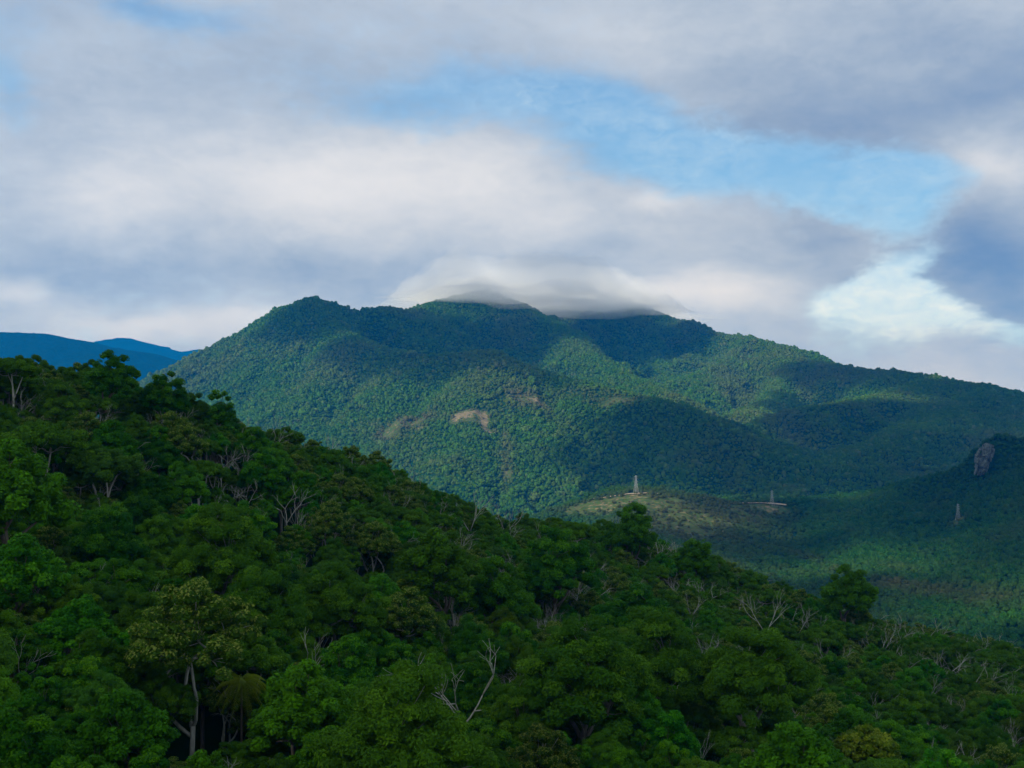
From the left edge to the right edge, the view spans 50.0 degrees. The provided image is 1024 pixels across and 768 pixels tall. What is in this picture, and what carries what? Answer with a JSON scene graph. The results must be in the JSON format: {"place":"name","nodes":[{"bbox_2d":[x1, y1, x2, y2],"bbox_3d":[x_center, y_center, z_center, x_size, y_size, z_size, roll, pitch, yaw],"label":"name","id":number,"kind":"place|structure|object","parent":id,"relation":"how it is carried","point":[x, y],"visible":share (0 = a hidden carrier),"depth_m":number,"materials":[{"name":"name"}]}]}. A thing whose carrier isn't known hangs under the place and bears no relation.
{"place":"outdoors","nodes":[
{"label":"outdoors","id":0,"kind":"place"},
{"bbox_2d":[0,292,1023,767],"bbox_3d":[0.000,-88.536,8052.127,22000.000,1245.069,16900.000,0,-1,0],"label":"terrain","id":1,"kind":"structure","parent":0,"point":[144,358],"depth_m":3207.06,"materials":[{"name":"green plant"}]},
{"bbox_2d":[0,629,18,686],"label":"rainforest tree","id":2,"kind":"object","parent":1,"relation":"on","point":[8,659],"visible":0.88,"depth_m":117.59,"materials":[{"name":"green plant"}]},
{"bbox_2d":[0,667,33,718],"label":"rainforest tree","id":3,"kind":"object","parent":1,"relation":"on","point":[8,690],"visible":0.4,"depth_m":109.63,"materials":[{"name":"green plant"}]},
{"bbox_2d":[0,355,42,406],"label":"rainforest tree","id":4,"kind":"object","parent":1,"relation":"on","point":[19,365],"visible":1,"depth_m":229.81,"materials":[{"name":"green plant"}]},
{"bbox_2d":[5,627,54,672],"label":"rainforest tree","id":5,"kind":"object","parent":1,"relation":"on","point":[29,647],"visible":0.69,"depth_m":127.05,"materials":[{"name":"green plant"}]},
{"bbox_2d":[0,532,72,681],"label":"rainforest tree","id":6,"kind":"object","parent":1,"relation":"on","point":[21,575],"visible":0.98,"depth_m":141.38,"materials":[{"name":"green plant"}]},
{"bbox_2d":[0,689,74,767],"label":"rainforest tree","id":7,"kind":"object","parent":1,"relation":"on","point":[17,742],"visible":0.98,"depth_m":97.40,"materials":[{"name":"green plant"}]},
{"bbox_2d":[14,661,68,705],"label":"rainforest tree","id":8,"kind":"object","parent":1,"relation":"on","point":[24,680],"visible":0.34,"depth_m":118.80,"materials":[{"name":"green plant"}]},
{"bbox_2d":[0,437,83,544],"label":"rainforest tree","id":9,"kind":"object","parent":1,"relation":"on","point":[34,493],"visible":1,"depth_m":163.17,"materials":[{"name":"green plant"}]},
{"bbox_2d":[0,418,89,475],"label":"rainforest tree","id":10,"kind":"object","parent":1,"relation":"on","point":[37,435],"visible":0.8,"depth_m":201.02,"materials":[{"name":"green plant"}]},
{"bbox_2d":[25,676,66,720],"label":"rainforest tree","id":11,"kind":"object","parent":1,"relation":"on","point":[52,695],"visible":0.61,"depth_m":115.87,"materials":[{"name":"green plant"}]},
{"bbox_2d":[26,378,88,419],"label":"rainforest tree","id":12,"kind":"object","parent":1,"relation":"on","point":[66,399],"visible":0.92,"depth_m":234.28,"materials":[{"name":"green plant"}]},
{"bbox_2d":[25,574,101,654],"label":"rainforest tree","id":13,"kind":"object","parent":1,"relation":"on","point":[73,589],"visible":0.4,"depth_m":143.90,"materials":[{"name":"green plant"}]},
{"bbox_2d":[31,593,119,666],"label":"rainforest tree","id":14,"kind":"object","parent":1,"relation":"on","point":[65,626],"visible":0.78,"depth_m":132.88,"materials":[{"name":"green plant"}]},
{"bbox_2d":[55,709,96,745],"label":"rainforest tree","id":15,"kind":"object","parent":1,"relation":"on","point":[74,720],"visible":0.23,"depth_m":108.85,"materials":[{"name":"green plant"}]},
{"bbox_2d":[57,655,113,705],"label":"rainforest tree","id":16,"kind":"object","parent":1,"relation":"on","point":[85,667],"visible":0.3,"depth_m":120.17,"materials":[{"name":"green plant"}]},
{"bbox_2d":[45,628,139,689],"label":"rainforest tree","id":17,"kind":"object","parent":1,"relation":"on","point":[109,653],"visible":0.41,"depth_m":126.25,"materials":[{"name":"green plant"}]},
{"bbox_2d":[45,669,145,725],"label":"rainforest tree","id":18,"kind":"object","parent":1,"relation":"on","point":[86,697],"visible":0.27,"depth_m":115.24,"materials":[{"name":"green plant"}]},
{"bbox_2d":[59,505,150,565],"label":"rainforest tree","id":19,"kind":"object","parent":1,"relation":"on","point":[106,539],"visible":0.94,"depth_m":175.62,"materials":[{"name":"green plant"}]},
{"bbox_2d":[65,447,144,497],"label":"rainforest tree","id":20,"kind":"object","parent":1,"relation":"on","point":[102,464],"visible":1,"depth_m":205.76,"materials":[{"name":"green plant"}]},
{"bbox_2d":[81,349,140,416],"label":"rainforest tree","id":21,"kind":"object","parent":1,"relation":"on","point":[99,378],"visible":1,"depth_m":248.67,"materials":[{"name":"green plant"}]},
{"bbox_2d":[85,419,138,492],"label":"rainforest tree","id":22,"kind":"object","parent":1,"relation":"on","point":[116,437],"visible":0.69,"depth_m":225.36,"materials":[{"name":"green plant"}]},
{"bbox_2d":[90,581,148,619],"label":"rainforest tree","id":23,"kind":"object","parent":1,"relation":"on","point":[111,601],"visible":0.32,"depth_m":147.50,"materials":[{"name":"green plant"}]},
{"bbox_2d":[90,557,153,594],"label":"rainforest tree","id":24,"kind":"object","parent":1,"relation":"on","point":[129,577],"visible":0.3,"depth_m":157.63,"materials":[{"name":"green plant"}]},
{"bbox_2d":[69,687,180,767],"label":"rainforest tree","id":25,"kind":"object","parent":1,"relation":"on","point":[135,720],"visible":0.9,"depth_m":105.38,"materials":[{"name":"green plant"}]},
{"bbox_2d":[120,495,158,536],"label":"rainforest tree","id":26,"kind":"object","parent":1,"relation":"on","point":[140,516],"visible":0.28,"depth_m":199.07,"materials":[{"name":"green plant"}]},
{"bbox_2d":[116,471,177,511],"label":"rainforest tree","id":27,"kind":"object","parent":1,"relation":"on","point":[143,487],"visible":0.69,"depth_m":212.35,"materials":[{"name":"green plant"}]},
{"bbox_2d":[103,589,200,677],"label":"rainforest tree","id":28,"kind":"object","parent":1,"relation":"on","point":[128,617],"visible":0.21,"depth_m":138.38,"materials":[{"name":"green plant"}]},
{"bbox_2d":[134,515,175,557],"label":"rainforest tree","id":29,"kind":"object","parent":1,"relation":"on","point":[160,535],"visible":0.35,"depth_m":193.00,"materials":[{"name":"green plant"}]},
{"bbox_2d":[137,425,174,463],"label":"rainforest tree","id":30,"kind":"object","parent":1,"relation":"on","point":[146,447],"visible":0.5,"depth_m":236.19,"materials":[{"name":"green plant"}]},
{"bbox_2d":[138,371,192,413],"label":"rainforest tree","id":31,"kind":"object","parent":1,"relation":"on","point":[159,392],"visible":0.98,"depth_m":253.51,"materials":[{"name":"green plant"}]},
{"bbox_2d":[145,440,188,478],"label":"rainforest tree","id":32,"kind":"object","parent":1,"relation":"on","point":[164,460],"visible":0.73,"depth_m":229.33,"materials":[{"name":"green plant"}]},
{"bbox_2d":[154,461,210,503],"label":"rainforest tree","id":33,"kind":"object","parent":1,"relation":"on","point":[195,486],"visible":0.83,"depth_m":221.00,"materials":[{"name":"green plant"}]},
{"bbox_2d":[123,576,267,759],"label":"rainforest tree","id":34,"kind":"object","parent":1,"relation":"on","point":[164,636],"visible":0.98,"depth_m":127.31,"materials":[{"name":"green plant"}]},
{"bbox_2d":[178,749,226,767],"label":"rainforest tree","id":35,"kind":"object","parent":1,"relation":"on","point":[199,759],"visible":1,"depth_m":104.51,"materials":[{"name":"green plant"}]},
{"bbox_2d":[182,631,232,749],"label":"rainforest tree","id":36,"kind":"object","parent":1,"relation":"on","point":[203,674],"visible":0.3,"depth_m":136.87,"materials":[{"name":"green plant"}]},
{"bbox_2d":[154,501,278,667],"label":"rainforest tree","id":37,"kind":"object","parent":1,"relation":"on","point":[217,556],"visible":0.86,"depth_m":167.76,"materials":[{"name":"green plant"}]},
{"bbox_2d":[202,389,241,464],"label":"rainforest tree","id":38,"kind":"object","parent":1,"relation":"on","point":[221,416],"visible":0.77,"depth_m":281.63,"materials":[{"name":"green plant"}]},
{"bbox_2d":[210,673,265,742],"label":"palm tree","id":39,"kind":"object","parent":1,"relation":"on","point":[250,680],"visible":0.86,"depth_m":133.60,"materials":[{"name":"green plant"}]},
{"bbox_2d":[227,426,270,467],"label":"rainforest tree","id":40,"kind":"object","parent":1,"relation":"on","point":[254,443],"visible":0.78,"depth_m":258.71,"materials":[{"name":"green plant"}]},
{"bbox_2d":[206,634,292,738],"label":"rainforest tree","id":41,"kind":"object","parent":1,"relation":"on","point":[267,655],"visible":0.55,"depth_m":140.18,"materials":[{"name":"green plant"}]},
{"bbox_2d":[221,500,277,541],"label":"rainforest tree","id":42,"kind":"object","parent":1,"relation":"on","point":[265,524],"visible":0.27,"depth_m":218.59,"materials":[{"name":"green plant"}]},
{"bbox_2d":[235,449,288,492],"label":"rainforest tree","id":43,"kind":"object","parent":1,"relation":"on","point":[251,472],"visible":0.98,"depth_m":244.35,"materials":[{"name":"green plant"}]},
{"bbox_2d":[219,560,312,640],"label":"rainforest tree","id":44,"kind":"object","parent":1,"relation":"on","point":[279,602],"visible":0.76,"depth_m":156.64,"materials":[{"name":"green plant"}]},
{"bbox_2d":[274,525,315,554],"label":"rainforest tree","id":45,"kind":"object","parent":1,"relation":"on","point":[279,540],"visible":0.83,"depth_m":224.32,"materials":[{"name":"green plant"}]},
{"bbox_2d":[247,658,357,755],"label":"rainforest tree","id":46,"kind":"object","parent":1,"relation":"on","point":[290,716],"visible":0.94,"depth_m":120.47,"materials":[{"name":"green plant"}]},
{"bbox_2d":[279,470,327,525],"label":"rainforest tree","id":47,"kind":"object","parent":1,"relation":"on","point":[307,488],"visible":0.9,"depth_m":248.68,"materials":[{"name":"green plant"}]},
{"bbox_2d":[284,633,323,667],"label":"rainforest tree","id":48,"kind":"object","parent":1,"relation":"on","point":[300,655],"visible":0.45,"depth_m":154.39,"materials":[{"name":"green plant"}]},
{"bbox_2d":[285,725,346,767],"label":"rainforest tree","id":49,"kind":"object","parent":1,"relation":"on","point":[302,757],"visible":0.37,"depth_m":112.64,"materials":[{"name":"green plant"}]},
{"bbox_2d":[302,499,350,545],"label":"rainforest tree","id":50,"kind":"object","parent":1,"relation":"on","point":[319,528],"visible":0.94,"depth_m":230.58,"materials":[{"name":"green plant"}]},
{"bbox_2d":[315,448,353,477],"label":"rainforest tree","id":51,"kind":"object","parent":1,"relation":"on","point":[330,462],"visible":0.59,"depth_m":280.84,"materials":[{"name":"green plant"}]},
{"bbox_2d":[306,633,376,689],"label":"rainforest tree","id":52,"kind":"object","parent":1,"relation":"on","point":[351,668],"visible":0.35,"depth_m":141.55,"materials":[{"name":"green plant"}]},
{"bbox_2d":[296,560,391,640],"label":"rainforest tree","id":53,"kind":"object","parent":1,"relation":"on","point":[338,608],"visible":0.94,"depth_m":171.09,"materials":[{"name":"green plant"}]},
{"bbox_2d":[345,520,403,571],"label":"rainforest tree","id":54,"kind":"object","parent":1,"relation":"on","point":[381,542],"visible":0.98,"depth_m":235.11,"materials":[{"name":"green plant"}]},
{"bbox_2d":[362,572,406,611],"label":"rainforest tree","id":55,"kind":"object","parent":1,"relation":"on","point":[383,590],"visible":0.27,"depth_m":194.94,"materials":[{"name":"green plant"}]},
{"bbox_2d":[371,642,423,678],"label":"rainforest tree","id":56,"kind":"object","parent":1,"relation":"on","point":[390,657],"visible":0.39,"depth_m":165.54,"materials":[{"name":"green plant"}]},
{"bbox_2d":[310,658,500,767],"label":"rainforest tree","id":57,"kind":"object","parent":1,"relation":"on","point":[412,732],"visible":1,"depth_m":104.96,"materials":[{"name":"green plant"}]},
{"bbox_2d":[380,587,444,640],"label":"rainforest tree","id":58,"kind":"object","parent":1,"relation":"on","point":[406,621],"visible":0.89,"depth_m":185.50,"materials":[{"name":"green plant"}]},
{"bbox_2d":[393,526,484,613],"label":"rainforest tree","id":59,"kind":"object","parent":1,"relation":"on","point":[444,566],"visible":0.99,"depth_m":210.38,"materials":[{"name":"green plant"}]},
{"bbox_2d":[436,662,499,718],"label":"rainforest tree","id":60,"kind":"object","parent":1,"relation":"on","point":[468,696],"visible":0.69,"depth_m":155.95,"materials":[{"name":"green plant"}]},
{"bbox_2d":[447,621,511,673],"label":"rainforest tree","id":61,"kind":"object","parent":1,"relation":"on","point":[462,645],"visible":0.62,"depth_m":182.72,"materials":[{"name":"green plant"}]},
{"bbox_2d":[463,717,523,750],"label":"rainforest tree","id":62,"kind":"object","parent":1,"relation":"on","point":[483,725],"visible":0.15,"depth_m":142.80,"materials":[{"name":"green plant"}]},
{"bbox_2d":[462,555,542,624],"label":"rainforest tree","id":63,"kind":"object","parent":1,"relation":"on","point":[500,592],"visible":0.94,"depth_m":221.62,"materials":[{"name":"green plant"}]},
{"bbox_2d":[483,606,524,639],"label":"rainforest tree","id":64,"kind":"object","parent":1,"relation":"on","point":[496,615],"visible":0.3,"depth_m":208.09,"materials":[{"name":"green plant"}]},
{"bbox_2d":[467,682,553,756],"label":"rainforest tree","id":65,"kind":"object","parent":1,"relation":"on","point":[515,717],"visible":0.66,"depth_m":147.72,"materials":[{"name":"green plant"}]},
{"bbox_2d":[0,354,1023,767],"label":"forest","id":66,"kind":"object","parent":1,"relation":"on","point":[826,628],"visible":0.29,"depth_m":275.68,"materials":[{"name":"green plant"}]},
{"bbox_2d":[0,365,1023,767],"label":"understorey","id":67,"kind":"object","parent":1,"relation":"on","point":[164,691],"visible":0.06,"depth_m":212.27,"materials":[{"name":"green plant"}]},
{"bbox_2d":[496,634,539,683],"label":"rainforest tree","id":68,"kind":"object","parent":1,"relation":"on","point":[517,653],"visible":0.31,"depth_m":186.97,"materials":[{"name":"green plant"}]},
{"bbox_2d":[504,720,580,767],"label":"rainforest tree","id":69,"kind":"object","parent":1,"relation":"on","point":[540,747],"visible":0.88,"depth_m":132.89,"materials":[{"name":"green plant"}]},
{"bbox_2d":[520,525,600,615],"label":"rainforest tree","id":70,"kind":"object","parent":1,"relation":"on","point":[560,568],"visible":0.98,"depth_m":251.52,"materials":[{"name":"green plant"}]},
{"bbox_2d":[547,521,598,542],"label":"rainforest tree","id":71,"kind":"object","parent":1,"relation":"on","point":[581,531],"visible":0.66,"depth_m":317.30,"materials":[{"name":"green plant"}]},
{"bbox_2d":[139,288,1023,520],"bbox_3d":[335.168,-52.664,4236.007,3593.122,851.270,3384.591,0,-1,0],"label":"mountain forest","id":72,"kind":"object","parent":1,"relation":"on","point":[892,433],"visible":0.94,"depth_m":3518.82,"materials":[{"name":"green plant"}]},
{"bbox_2d":[515,613,654,748],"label":"rainforest tree","id":73,"kind":"object","parent":1,"relation":"on","point":[588,679],"visible":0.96,"depth_m":150.84,"materials":[{"name":"green plant"}]},
{"bbox_2d":[578,728,627,764],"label":"rainforest tree","id":74,"kind":"object","parent":1,"relation":"on","point":[606,744],"visible":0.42,"depth_m":142.98,"materials":[{"name":"green plant"}]},
{"bbox_2d":[597,743,645,767],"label":"rainforest tree","id":75,"kind":"object","parent":1,"relation":"on","point":[620,757],"visible":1,"depth_m":137.33,"materials":[{"name":"green plant"}]},
{"bbox_2d":[583,582,668,640],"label":"rainforest tree","id":76,"kind":"object","parent":1,"relation":"on","point":[613,612],"visible":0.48,"depth_m":239.91,"materials":[{"name":"green plant"}]},
{"bbox_2d":[595,501,658,558],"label":"rainforest tree","id":77,"kind":"object","parent":1,"relation":"on","point":[630,532],"visible":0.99,"depth_m":335.37,"materials":[{"name":"green plant"}]},
{"bbox_2d":[601,687,666,742],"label":"rainforest tree","id":78,"kind":"object","parent":1,"relation":"on","point":[650,703],"visible":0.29,"depth_m":161.79,"materials":[{"name":"green plant"}]},
{"bbox_2d":[612,604,710,707],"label":"rainforest tree","id":79,"kind":"object","parent":1,"relation":"on","point":[671,660],"visible":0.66,"depth_m":174.21,"materials":[{"name":"green plant"}]},
{"bbox_2d":[633,710,703,759],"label":"rainforest tree","id":80,"kind":"object","parent":1,"relation":"on","point":[680,737],"visible":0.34,"depth_m":151.22,"materials":[{"name":"green plant"}]},
{"bbox_2d":[645,739,692,767],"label":"rainforest tree","id":81,"kind":"object","parent":1,"relation":"on","point":[664,758],"visible":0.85,"depth_m":144.16,"materials":[{"name":"green plant"}]},
{"bbox_2d":[667,538,718,576],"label":"rainforest tree","id":82,"kind":"object","parent":1,"relation":"on","point":[692,555],"visible":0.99,"depth_m":335.57,"materials":[{"name":"green plant"}]},
{"bbox_2d":[679,701,724,733],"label":"rainforest tree","id":83,"kind":"object","parent":1,"relation":"on","point":[714,725],"visible":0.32,"depth_m":173.84,"materials":[{"name":"green plant"}]},
{"bbox_2d":[704,725,768,757],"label":"rainforest tree","id":84,"kind":"object","parent":1,"relation":"on","point":[741,736],"visible":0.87,"depth_m":160.60,"materials":[{"name":"green plant"}]},
{"bbox_2d":[697,625,821,750],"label":"rainforest tree","id":85,"kind":"object","parent":1,"relation":"on","point":[769,673],"visible":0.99,"depth_m":166.69,"materials":[{"name":"green plant"}]},
{"bbox_2d":[529,433,1023,648],"bbox_3d":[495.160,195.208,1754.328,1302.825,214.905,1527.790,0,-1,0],"label":"valley forest","id":86,"kind":"object","parent":1,"relation":"on","point":[912,564],"visible":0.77,"depth_m":1762.68,"materials":[{"name":"green plant"}]},
{"bbox_2d":[739,720,848,767],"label":"rainforest tree","id":87,"kind":"object","parent":1,"relation":"on","point":[784,748],"visible":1,"depth_m":132.72,"materials":[{"name":"green plant"}]},
{"bbox_2d":[819,563,878,626],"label":"rainforest tree","id":88,"kind":"object","parent":1,"relation":"on","point":[851,589],"visible":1,"depth_m":325.97,"materials":[{"name":"green plant"}]},
{"bbox_2d":[817,707,886,762],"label":"rainforest tree","id":89,"kind":"object","parent":1,"relation":"on","point":[846,719],"visible":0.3,"depth_m":179.93,"materials":[{"name":"green plant"}]},
{"bbox_2d":[834,677,874,718],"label":"rainforest tree","id":90,"kind":"object","parent":1,"relation":"on","point":[857,701],"visible":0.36,"depth_m":216.39,"materials":[{"name":"green plant"}]},
{"bbox_2d":[830,723,901,760],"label":"rainforest tree","id":91,"kind":"object","parent":1,"relation":"on","point":[861,745],"visible":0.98,"depth_m":169.75,"materials":[{"name":"green plant"}]},
{"bbox_2d":[843,667,895,710],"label":"rainforest tree","id":92,"kind":"object","parent":1,"relation":"on","point":[874,684],"visible":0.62,"depth_m":240.72,"materials":[{"name":"green plant"}]},
{"bbox_2d":[864,718,924,760],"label":"rainforest tree","id":93,"kind":"object","parent":1,"relation":"on","point":[900,735],"visible":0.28,"depth_m":182.40,"materials":[{"name":"green plant"}]},
{"bbox_2d":[889,704,928,731],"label":"rainforest tree","id":94,"kind":"object","parent":1,"relation":"on","point":[913,718],"visible":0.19,"depth_m":205.19,"materials":[{"name":"green plant"}]},
{"bbox_2d":[890,666,932,692],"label":"rainforest tree","id":95,"kind":"object","parent":1,"relation":"on","point":[923,685],"visible":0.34,"depth_m":256.28,"materials":[{"name":"green plant"}]},
{"bbox_2d":[886,688,942,728],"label":"rainforest tree","id":96,"kind":"object","parent":1,"relation":"on","point":[928,710],"visible":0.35,"depth_m":221.91,"materials":[{"name":"green plant"}]},
{"bbox_2d":[912,748,969,767],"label":"rainforest tree","id":97,"kind":"object","parent":1,"relation":"on","point":[946,758],"visible":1,"depth_m":153.24,"materials":[{"name":"green plant"}]},
{"bbox_2d":[931,703,967,732],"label":"rainforest tree","id":98,"kind":"object","parent":1,"relation":"on","point":[952,720],"visible":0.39,"depth_m":222.91,"materials":[{"name":"green plant"}]},
{"bbox_2d":[939,670,983,699],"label":"rainforest tree","id":99,"kind":"object","parent":1,"relation":"on","point":[964,682],"visible":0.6,"depth_m":264.87,"materials":[{"name":"green plant"}]},
{"bbox_2d":[944,732,984,760],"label":"rainforest tree","id":100,"kind":"object","parent":1,"relation":"on","point":[969,746],"visible":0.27,"depth_m":189.70,"materials":[{"name":"green plant"}]},
{"bbox_2d":[973,725,1021,764],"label":"rainforest tree","id":101,"kind":"object","parent":1,"relation":"on","point":[983,734],"visible":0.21,"depth_m":193.64,"materials":[{"name":"green plant"}]},
{"bbox_2d":[978,698,1021,732],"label":"rainforest tree","id":102,"kind":"object","parent":1,"relation":"on","point":[1008,712],"visible":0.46,"depth_m":226.88,"materials":[{"name":"green plant"}]},
{"bbox_2d":[0,0,1023,391],"label":"sky","id":103,"kind":"structure","parent":0,"point":[841,180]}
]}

